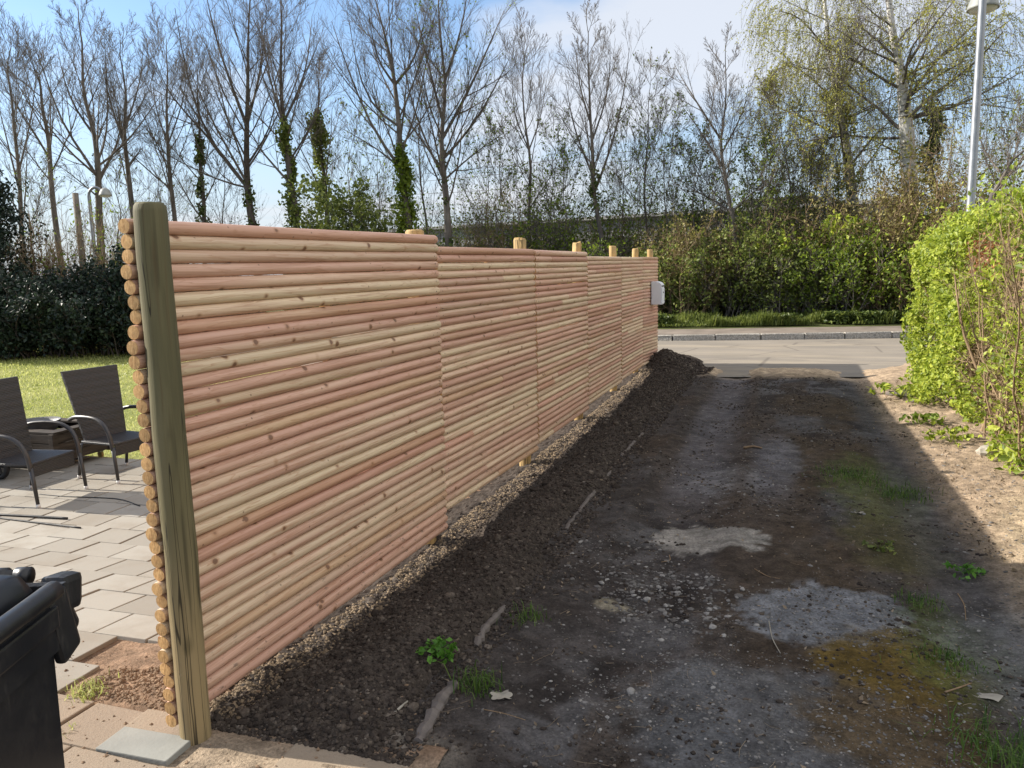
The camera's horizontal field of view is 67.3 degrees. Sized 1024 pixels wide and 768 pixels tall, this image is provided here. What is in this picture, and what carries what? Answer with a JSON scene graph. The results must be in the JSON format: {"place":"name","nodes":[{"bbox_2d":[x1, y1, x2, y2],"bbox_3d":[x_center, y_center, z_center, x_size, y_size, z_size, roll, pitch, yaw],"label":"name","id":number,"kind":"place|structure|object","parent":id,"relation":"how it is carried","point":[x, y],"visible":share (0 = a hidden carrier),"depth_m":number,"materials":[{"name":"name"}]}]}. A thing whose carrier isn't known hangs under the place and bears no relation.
{"place":"outdoors","nodes":[
{"label":"outdoors","id":0,"kind":"place"},
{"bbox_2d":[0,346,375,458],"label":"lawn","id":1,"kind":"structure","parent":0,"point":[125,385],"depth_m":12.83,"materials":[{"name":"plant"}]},
{"bbox_2d":[0,169,54,296],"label":"conifer","id":2,"kind":"object","parent":1,"relation":"on","point":[6,210],"visible":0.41,"depth_m":19.49,"materials":[{"name":"green plant"}]},
{"bbox_2d":[0,187,72,348],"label":"bare shrub","id":3,"kind":"object","parent":1,"relation":"on","point":[30,249],"visible":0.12,"depth_m":20.30,"materials":[{"name":"brown plant"}]},
{"bbox_2d":[0,265,74,359],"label":"evergreen bush","id":4,"kind":"object","parent":1,"relation":"on","point":[17,301],"visible":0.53,"depth_m":17.84,"materials":[{"name":"green plant"}]},
{"bbox_2d":[0,267,117,358],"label":"evergreen bush","id":5,"kind":"object","parent":1,"relation":"on","point":[17,345],"visible":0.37,"depth_m":18.02,"materials":[{"name":"green plant"}]},
{"bbox_2d":[9,197,108,350],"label":"bare shrub","id":6,"kind":"object","parent":1,"relation":"on","point":[48,251],"visible":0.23,"depth_m":20.28,"materials":[{"name":"brown plant"}]},
{"bbox_2d":[8,258,128,357],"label":"evergreen bush","id":7,"kind":"object","parent":1,"relation":"on","point":[77,329],"visible":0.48,"depth_m":17.87,"materials":[{"name":"green plant"}]},
{"bbox_2d":[32,209,119,350],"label":"bare shrub","id":8,"kind":"object","parent":1,"relation":"on","point":[74,257],"visible":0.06,"depth_m":20.29,"materials":[{"name":"brown plant"}]},
{"bbox_2d":[48,186,130,346],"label":"bare shrub","id":9,"kind":"object","parent":1,"relation":"on","point":[102,237],"visible":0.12,"depth_m":20.89,"materials":[{"name":"brown plant"}]},
{"bbox_2d":[44,242,140,356],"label":"evergreen bush","id":10,"kind":"object","parent":1,"relation":"on","point":[100,315],"visible":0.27,"depth_m":18.21,"materials":[{"name":"green plant"}]},
{"bbox_2d":[81,258,139,355],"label":"evergreen bush","id":11,"kind":"object","parent":1,"relation":"on","point":[122,305],"visible":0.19,"depth_m":17.97,"materials":[{"name":"green plant"}]},
{"bbox_2d":[0,456,409,767],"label":"patio","id":12,"kind":"structure","parent":0,"point":[106,552],"depth_m":4.68,"materials":[{"name":"beige stone"}]},
{"bbox_2d":[0,567,81,767],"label":"wheelie bin","id":13,"kind":"object","parent":12,"relation":"on","point":[39,632],"visible":1,"depth_m":1.60,"materials":[{"name":"plastic"}]},
{"bbox_2d":[0,376,88,508],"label":"garden chair","id":14,"kind":"object","parent":12,"relation":"on","point":[16,449],"visible":1,"depth_m":6.32,"materials":[{"name":"wicker"}]},
{"bbox_2d":[28,418,109,469],"bbox_3d":[-4.513,0.579,7.551,0.835,0.367,0.675,1,9,19],"label":"side table","id":15,"kind":"object","parent":12,"relation":"on","point":[61,438],"visible":0.43,"depth_m":7.23,"materials":[{"name":"black wicker"}]},
{"bbox_2d":[60,364,144,483],"bbox_3d":[-3.565,0.344,6.941,0.590,0.968,0.586,2,9,24],"label":"garden chair","id":16,"kind":"object","parent":12,"relation":"on","point":[95,398],"visible":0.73,"depth_m":6.93,"materials":[{"name":"wicker"}]},
{"bbox_2d":[62,456,480,767],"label":"sand bed","id":17,"kind":"object","parent":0,"point":[239,751],"visible":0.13,"depth_m":2.72,"materials":[{"name":"brown sand"}]},
{"bbox_2d":[64,671,119,705],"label":"grass tuft","id":18,"kind":"object","parent":17,"relation":"on","point":[83,692],"visible":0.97,"depth_m":3.06,"materials":[{"name":"plant"}]},
{"bbox_2d":[96,726,190,766],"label":"paving slab","id":19,"kind":"object","parent":17,"relation":"on","point":[152,747],"depth_m":2.68,"materials":[{"name":"grey concrete"}]},
{"bbox_2d":[60,641,432,767],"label":"soil crumbs","id":20,"kind":"object","parent":17,"relation":"on","point":[128,678],"visible":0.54,"depth_m":3.08,"materials":[{"name":"beige gravel"}]},
{"bbox_2d":[0,0,1023,277],"label":"sky","id":21,"kind":"structure","parent":0,"point":[682,24],"materials":[{"name":"blue"}]},
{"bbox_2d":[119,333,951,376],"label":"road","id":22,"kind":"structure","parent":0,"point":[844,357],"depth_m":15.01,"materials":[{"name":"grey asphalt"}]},
{"bbox_2d":[361,329,935,340],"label":"kerb","id":23,"kind":"structure","parent":22,"relation":"on","point":[797,336],"depth_m":18.05,"materials":[{"name":"concrete"}]},
{"bbox_2d":[266,295,925,328],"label":"verge","id":24,"kind":"structure","parent":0,"point":[820,324],"depth_m":20.13,"materials":[{"name":"green plant"}]},
{"bbox_2d":[0,1,61,273],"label":"bare tree","id":25,"kind":"object","parent":24,"relation":"on","point":[17,157],"visible":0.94,"depth_m":26.92,"materials":[{"name":"brown plant"}]},
{"bbox_2d":[0,146,94,268],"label":"sapling","id":26,"kind":"object","parent":24,"relation":"on","point":[38,208],"visible":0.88,"depth_m":25.62,"materials":[{"name":"brown plant"}]},
{"bbox_2d":[0,14,100,270],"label":"bare tree","id":27,"kind":"object","parent":24,"relation":"on","point":[53,210],"visible":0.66,"depth_m":28.85,"materials":[{"name":"brown plant"}]},
{"bbox_2d":[4,0,166,263],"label":"bare tree","id":28,"kind":"object","parent":24,"relation":"on","point":[97,172],"visible":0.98,"depth_m":25.17,"materials":[{"name":"brown plant"}]},
{"bbox_2d":[82,139,163,252],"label":"sapling","id":29,"kind":"object","parent":24,"relation":"on","point":[117,171],"visible":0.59,"depth_m":26.85,"materials":[{"name":"brown plant"}]},
{"bbox_2d":[84,8,164,218],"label":"bare tree","id":30,"kind":"object","parent":24,"relation":"on","point":[124,89],"visible":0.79,"depth_m":26.86,"materials":[{"name":"brown plant"}]},
{"bbox_2d":[76,1,217,220],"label":"bare tree","id":31,"kind":"object","parent":24,"relation":"on","point":[167,103],"visible":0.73,"depth_m":28.00,"materials":[{"name":"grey plant"}]},
{"bbox_2d":[102,120,213,233],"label":"sapling","id":32,"kind":"object","parent":24,"relation":"on","point":[189,183],"visible":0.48,"depth_m":28.53,"materials":[{"name":"brown plant"}]},
{"bbox_2d":[144,34,237,263],"bbox_3d":[-11.028,-7.095,27.324,3.010,9.966,3.634,-6,10,-31],"label":"ivy clad tree","id":33,"kind":"object","parent":24,"relation":"on","point":[200,192],"visible":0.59,"depth_m":26.93,"materials":[{"name":"green plant"}]},
{"bbox_2d":[113,0,318,313],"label":"bare tree","id":34,"kind":"object","parent":24,"relation":"on","point":[249,199],"visible":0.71,"depth_m":26.02,"materials":[{"name":"brown plant"}]},
{"bbox_2d":[185,103,264,223],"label":"sapling","id":35,"kind":"object","parent":24,"relation":"on","point":[215,185],"visible":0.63,"depth_m":27.32,"materials":[{"name":"grey plant"}]},
{"bbox_2d":[197,0,338,310],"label":"ivy clad tree","id":36,"kind":"object","parent":24,"relation":"on","point":[283,131],"visible":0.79,"depth_m":25.69,"materials":[{"name":"brown plant"}]},
{"bbox_2d":[262,42,354,305],"bbox_3d":[-7.048,-7.435,28.300,2.891,10.160,3.741,1,9,19],"label":"ivy clad tree","id":37,"kind":"object","parent":24,"relation":"on","point":[321,162],"visible":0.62,"depth_m":28.02,"materials":[{"name":"green plant"}]},
{"bbox_2d":[278,171,408,306],"bbox_3d":[-5.292,-4.317,25.032,4.188,5.260,3.970,1,9,19],"label":"evergreen bush","id":38,"kind":"object","parent":24,"relation":"on","point":[356,205],"visible":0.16,"depth_m":24.47,"materials":[{"name":"green plant"}]},
{"bbox_2d":[298,97,419,222],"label":"sapling","id":39,"kind":"object","parent":24,"relation":"on","point":[358,117],"visible":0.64,"depth_m":28.94,"materials":[{"name":"green plant"}]},
{"bbox_2d":[304,0,466,298],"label":"ivy clad tree","id":40,"kind":"object","parent":24,"relation":"on","point":[400,161],"visible":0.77,"depth_m":25.33,"materials":[{"name":"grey plant"}]},
{"bbox_2d":[345,101,427,231],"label":"sapling","id":41,"kind":"object","parent":24,"relation":"on","point":[373,160],"visible":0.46,"depth_m":28.52,"materials":[{"name":"grey plant"}]},
{"bbox_2d":[390,48,452,233],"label":"bare tree","id":42,"kind":"object","parent":24,"relation":"on","point":[420,171],"visible":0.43,"depth_m":27.85,"materials":[{"name":"grey plant"}]},
{"bbox_2d":[365,0,527,309],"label":"bare tree","id":43,"kind":"object","parent":24,"relation":"on","point":[440,166],"visible":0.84,"depth_m":25.70,"materials":[{"name":"brown plant"}]},
{"bbox_2d":[390,159,516,308],"bbox_3d":[-1.597,-5.175,27.975,5.633,5.686,4.012,-2,8,-2],"label":"bush","id":44,"kind":"object","parent":24,"relation":"on","point":[434,233],"visible":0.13,"depth_m":27.64,"materials":[{"name":"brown plant"}]},
{"bbox_2d":[404,171,502,307],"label":"tall shrub","id":45,"kind":"object","parent":24,"relation":"on","point":[461,235],"visible":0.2,"depth_m":27.13,"materials":[{"name":"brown plant"}]},
{"bbox_2d":[441,97,558,244],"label":"sapling","id":46,"kind":"object","parent":24,"relation":"on","point":[477,134],"visible":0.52,"depth_m":26.97,"materials":[{"name":"grey plant"}]},
{"bbox_2d":[456,114,546,246],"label":"sapling","id":47,"kind":"object","parent":24,"relation":"on","point":[490,160],"visible":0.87,"depth_m":25.95,"materials":[{"name":"brown plant"}]},
{"bbox_2d":[439,167,573,310],"bbox_3d":[0.011,-4.926,26.880,4.574,5.355,4.307,1,9,19],"label":"bush","id":48,"kind":"object","parent":24,"relation":"on","point":[490,231],"visible":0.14,"depth_m":26.65,"materials":[{"name":"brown plant"}]},
{"bbox_2d":[479,5,578,246],"bbox_3d":[0.281,-7.463,26.092,3.007,10.487,3.988,5,10,37],"label":"bare tree","id":49,"kind":"object","parent":24,"relation":"on","point":[528,146],"visible":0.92,"depth_m":25.71,"materials":[{"name":"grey plant"}]},
{"bbox_2d":[493,100,590,250],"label":"sapling","id":50,"kind":"object","parent":24,"relation":"on","point":[554,138],"visible":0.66,"depth_m":26.18,"materials":[{"name":"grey plant"}]},
{"bbox_2d":[479,125,607,296],"bbox_3d":[1.218,-5.291,26.027,4.200,6.343,4.056,-3,8,-13],"label":"bush","id":51,"kind":"object","parent":24,"relation":"on","point":[531,214],"visible":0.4,"depth_m":25.82,"materials":[{"name":"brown plant"}]},
{"bbox_2d":[532,126,631,250],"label":"sapling","id":52,"kind":"object","parent":24,"relation":"on","point":[565,164],"visible":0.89,"depth_m":24.96,"materials":[{"name":"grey plant"}]},
{"bbox_2d":[539,192,653,283],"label":"bush","id":53,"kind":"object","parent":24,"relation":"on","point":[593,234],"visible":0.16,"depth_m":25.12,"materials":[{"name":"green plant"}]},
{"bbox_2d":[547,0,659,252],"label":"bare tree","id":54,"kind":"object","parent":24,"relation":"on","point":[595,198],"visible":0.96,"depth_m":23.54,"materials":[{"name":"brown plant"}]},
{"bbox_2d":[579,106,668,255],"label":"sapling","id":55,"kind":"object","parent":24,"relation":"on","point":[624,121],"visible":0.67,"depth_m":24.78,"materials":[{"name":"brown plant"}]},
{"bbox_2d":[581,46,682,245],"bbox_3d":[3.945,-6.468,24.430,3.059,8.795,3.744,1,9,19],"label":"bare tree","id":56,"kind":"object","parent":24,"relation":"on","point":[651,118],"visible":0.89,"depth_m":24.16,"materials":[{"name":"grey plant"}]},
{"bbox_2d":[585,182,713,260],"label":"bush","id":57,"kind":"object","parent":24,"relation":"on","point":[616,233],"visible":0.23,"depth_m":24.38,"materials":[{"name":"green plant"}]},
{"bbox_2d":[585,134,725,255],"bbox_3d":[4.862,-5.254,25.531,4.571,6.232,3.831,1,9,19],"label":"tall shrub","id":58,"kind":"object","parent":24,"relation":"on","point":[666,202],"visible":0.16,"depth_m":25.10,"materials":[{"name":"brown plant"}]},
{"bbox_2d":[622,223,737,314],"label":"bush","id":59,"kind":"object","parent":24,"relation":"on","point":[686,273],"visible":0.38,"depth_m":21.67,"materials":[{"name":"green plant"}]},
{"bbox_2d":[625,91,742,309],"bbox_3d":[4.928,-5.455,23.957,2.690,6.901,4.472,-6,9,-28],"label":"sapling","id":60,"kind":"object","parent":24,"relation":"on","point":[664,162],"visible":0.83,"depth_m":23.51,"materials":[{"name":"brown plant"}]},
{"bbox_2d":[629,119,743,310],"bbox_3d":[5.351,-4.896,23.399,3.294,5.928,3.202,1,9,19],"label":"sapling","id":61,"kind":"object","parent":24,"relation":"on","point":[700,166],"visible":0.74,"depth_m":23.11,"materials":[{"name":"brown plant"}]},
{"bbox_2d":[631,202,747,315],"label":"bush","id":62,"kind":"object","parent":24,"relation":"on","point":[679,251],"visible":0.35,"depth_m":22.11,"materials":[{"name":"green plant"}]},
{"bbox_2d":[621,191,760,308],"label":"bush","id":63,"kind":"object","parent":24,"relation":"on","point":[686,210],"visible":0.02,"depth_m":24.50,"materials":[{"name":"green plant"}]},
{"bbox_2d":[660,134,735,237],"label":"sapling","id":64,"kind":"object","parent":24,"relation":"on","point":[685,180],"visible":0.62,"depth_m":23.86,"materials":[{"name":"brown plant"}]},
{"bbox_2d":[653,22,779,313],"bbox_3d":[5.943,-6.125,22.702,3.525,8.550,2.915,-2,8,-2],"label":"bare tree","id":65,"kind":"object","parent":24,"relation":"on","point":[730,210],"visible":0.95,"depth_m":22.44,"materials":[{"name":"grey plant"}]},
{"bbox_2d":[660,221,776,317],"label":"bush","id":66,"kind":"object","parent":24,"relation":"on","point":[731,301],"visible":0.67,"depth_m":21.63,"materials":[{"name":"green plant"}]},
{"bbox_2d":[537,308,908,325],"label":"ground cover","id":67,"kind":"object","parent":24,"relation":"on","point":[836,316],"visible":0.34,"depth_m":19.99,"materials":[{"name":"green plant"}]},
{"bbox_2d":[670,150,817,302],"bbox_3d":[7.348,-4.845,25.338,4.649,5.363,4.894,-1,8,5],"label":"bush","id":68,"kind":"object","parent":24,"relation":"on","point":[743,190],"visible":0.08,"depth_m":24.25,"materials":[{"name":"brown plant"}]},
{"bbox_2d":[707,114,804,251],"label":"sapling","id":69,"kind":"object","parent":24,"relation":"on","point":[744,150],"visible":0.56,"depth_m":23.19,"materials":[{"name":"brown plant"}]},
{"bbox_2d":[725,132,791,309],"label":"sapling","id":70,"kind":"object","parent":24,"relation":"on","point":[767,158],"visible":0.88,"depth_m":21.91,"materials":[{"name":"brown plant"}]},
{"bbox_2d":[697,183,824,315],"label":"bush","id":71,"kind":"object","parent":24,"relation":"on","point":[750,237],"visible":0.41,"depth_m":21.53,"materials":[{"name":"green plant"}]},
{"bbox_2d":[731,66,836,297],"bbox_3d":[8.434,-5.665,23.135,2.818,7.380,3.880,-4,9,-19],"label":"bare tree","id":72,"kind":"object","parent":24,"relation":"on","point":[768,88],"visible":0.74,"depth_m":22.54,"materials":[{"name":"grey plant"}]},
{"bbox_2d":[730,226,846,318],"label":"bush","id":73,"kind":"object","parent":24,"relation":"on","point":[779,285],"visible":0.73,"depth_m":21.01,"materials":[{"name":"green plant"}]},
{"bbox_2d":[725,172,886,258],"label":"bush","id":74,"kind":"object","parent":24,"relation":"on","point":[801,220],"visible":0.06,"depth_m":23.20,"materials":[{"name":"plant"}]},
{"bbox_2d":[751,210,885,312],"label":"bush","id":75,"kind":"object","parent":24,"relation":"on","point":[835,227],"visible":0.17,"depth_m":21.09,"materials":[{"name":"green plant"}]},
{"bbox_2d":[780,134,860,235],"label":"sapling","id":76,"kind":"object","parent":24,"relation":"on","point":[826,187],"visible":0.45,"depth_m":23.03,"materials":[{"name":"brown plant"}]},
{"bbox_2d":[719,0,937,229],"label":"birch tree","id":77,"kind":"object","parent":24,"relation":"on","point":[834,98],"visible":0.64,"depth_m":22.52,"materials":[{"name":"green plant"}]},
{"bbox_2d":[772,212,903,315],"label":"bush","id":78,"kind":"object","parent":24,"relation":"on","point":[838,290],"visible":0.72,"depth_m":20.45,"materials":[{"name":"green plant"}]},
{"bbox_2d":[808,76,867,301],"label":"bare tree","id":79,"kind":"object","parent":24,"relation":"on","point":[830,122],"visible":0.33,"depth_m":22.89,"materials":[{"name":"brown plant"}]},
{"bbox_2d":[770,137,956,309],"bbox_3d":[9.779,-4.247,21.608,4.855,5.093,4.852,1,9,19],"label":"bush","id":80,"kind":"object","parent":24,"relation":"on","point":[883,224],"visible":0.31,"depth_m":20.70,"materials":[{"name":"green plant"}]},
{"bbox_2d":[749,0,1023,225],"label":"birch tree","id":81,"kind":"object","parent":24,"relation":"on","point":[902,73],"visible":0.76,"depth_m":20.81,"materials":[{"name":"green plant"}]},
{"bbox_2d":[826,197,955,320],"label":"bush","id":82,"kind":"object","parent":24,"relation":"on","point":[889,265],"visible":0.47,"depth_m":20.02,"materials":[{"name":"green plant"}]},
{"bbox_2d":[839,141,1010,310],"bbox_3d":[11.321,-4.072,20.987,4.468,4.912,4.213,1,9,19],"label":"bush","id":83,"kind":"object","parent":24,"relation":"on","point":[918,203],"visible":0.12,"depth_m":20.49,"materials":[{"name":"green plant"}]},
{"bbox_2d":[915,83,958,219],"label":"ivy clad tree","id":84,"kind":"object","parent":24,"relation":"on","point":[938,127],"visible":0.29,"depth_m":21.98,"materials":[{"name":"green plant"}]},
{"bbox_2d":[862,114,1023,307],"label":"bush","id":85,"kind":"object","parent":24,"relation":"on","point":[937,191],"visible":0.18,"depth_m":20.01,"materials":[{"name":"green plant"}]},
{"bbox_2d":[896,113,1023,280],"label":"bush","id":86,"kind":"object","parent":24,"relation":"on","point":[985,188],"visible":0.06,"depth_m":18.88,"materials":[{"name":"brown plant"}]},
{"bbox_2d":[904,84,1023,209],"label":"bare tree","id":87,"kind":"object","parent":24,"relation":"on","point":[1007,172],"visible":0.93,"depth_m":18.15,"materials":[{"name":"brown plant"}]},
{"bbox_2d":[210,348,1023,767],"bbox_3d":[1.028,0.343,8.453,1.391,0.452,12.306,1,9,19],"label":"soil bed","id":88,"kind":"object","parent":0,"point":[458,511],"visible":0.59,"depth_m":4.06,"materials":[{"name":"brown soil"}]},
{"bbox_2d":[118,202,657,745],"bbox_3d":[0.674,-0.397,8.260,0.298,2.331,12.046,1,9,19],"label":"log fence","id":89,"kind":"object","parent":88,"relation":"on","point":[284,506],"visible":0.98,"depth_m":3.56,"materials":[{"name":"brown wood"}]},
{"bbox_2d":[209,369,651,719],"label":"dry soil crumbs","id":90,"kind":"object","parent":88,"relation":"on","point":[238,687],"visible":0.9,"depth_m":4.29,"materials":[{"name":"brown soil"}]},
{"bbox_2d":[415,636,457,663],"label":"weed","id":91,"kind":"object","parent":88,"relation":"on","point":[439,642],"visible":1,"depth_m":3.19,"materials":[{"name":"green plant"}]},
{"bbox_2d":[386,325,924,334],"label":"pavement","id":92,"kind":"structure","parent":0,"point":[777,330],"depth_m":19.04,"materials":[{"name":"concrete"}]},
{"bbox_2d":[386,363,1023,767],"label":"driveway","id":93,"kind":"structure","parent":0,"point":[822,535],"depth_m":3.85,"materials":[{"name":"grey gravel"}]},
{"bbox_2d":[414,680,459,742],"bbox_3d":[-0.286,1.220,2.881,0.069,0.069,0.405,1,8,14],"label":"edging stone","id":94,"kind":"object","parent":93,"relation":"on","point":[439,701],"visible":0.78,"depth_m":2.83,"materials":[{"name":"stone"}]},
{"bbox_2d":[433,659,504,706],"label":"grass tuft","id":95,"kind":"object","parent":93,"relation":"on","point":[476,684],"visible":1,"depth_m":3.04,"materials":[{"name":"green plant"}]},
{"bbox_2d":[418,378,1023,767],"bbox_3d":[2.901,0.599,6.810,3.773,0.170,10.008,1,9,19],"label":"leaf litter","id":96,"kind":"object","parent":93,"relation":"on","point":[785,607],"visible":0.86,"depth_m":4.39,"materials":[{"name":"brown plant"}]},
{"bbox_2d":[859,476,948,506],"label":"grass tuft","id":97,"kind":"object","parent":93,"relation":"on","point":[895,490],"visible":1,"depth_m":5.67,"materials":[{"name":"green plant"}]},
{"bbox_2d":[864,153,1023,478],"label":"hedge","id":98,"kind":"object","parent":93,"relation":"on","point":[984,323],"visible":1,"depth_m":7.37,"materials":[{"name":"green plant"}]},
{"bbox_2d":[879,633,1012,678],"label":"grass tuft","id":99,"kind":"object","parent":93,"relation":"on","point":[948,653],"visible":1,"depth_m":3.22,"materials":[{"name":"green plant"}]},
{"bbox_2d":[921,424,979,445],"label":"weed","id":100,"kind":"object","parent":93,"relation":"on","point":[950,432],"visible":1,"depth_m":7.03,"materials":[{"name":"green plant"}]},
{"bbox_2d":[901,696,1023,767],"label":"grass tuft","id":101,"kind":"object","parent":93,"relation":"on","point":[1019,748],"visible":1,"depth_m":2.60,"materials":[{"name":"green plant"}]},
{"bbox_2d":[963,0,999,368],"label":"street lamp","id":102,"kind":"object","parent":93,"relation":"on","point":[981,9],"visible":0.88,"depth_m":9.60,"materials":[{"name":"metal"}]},
{"label":"ground","id":103,"kind":"structure","parent":0,"visible":0},
{"bbox_2d":[368,195,901,285],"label":"building","id":104,"kind":"structure","parent":103,"relation":"on","point":[587,220],"depth_m":40.72,"materials":[{"name":"grey"}]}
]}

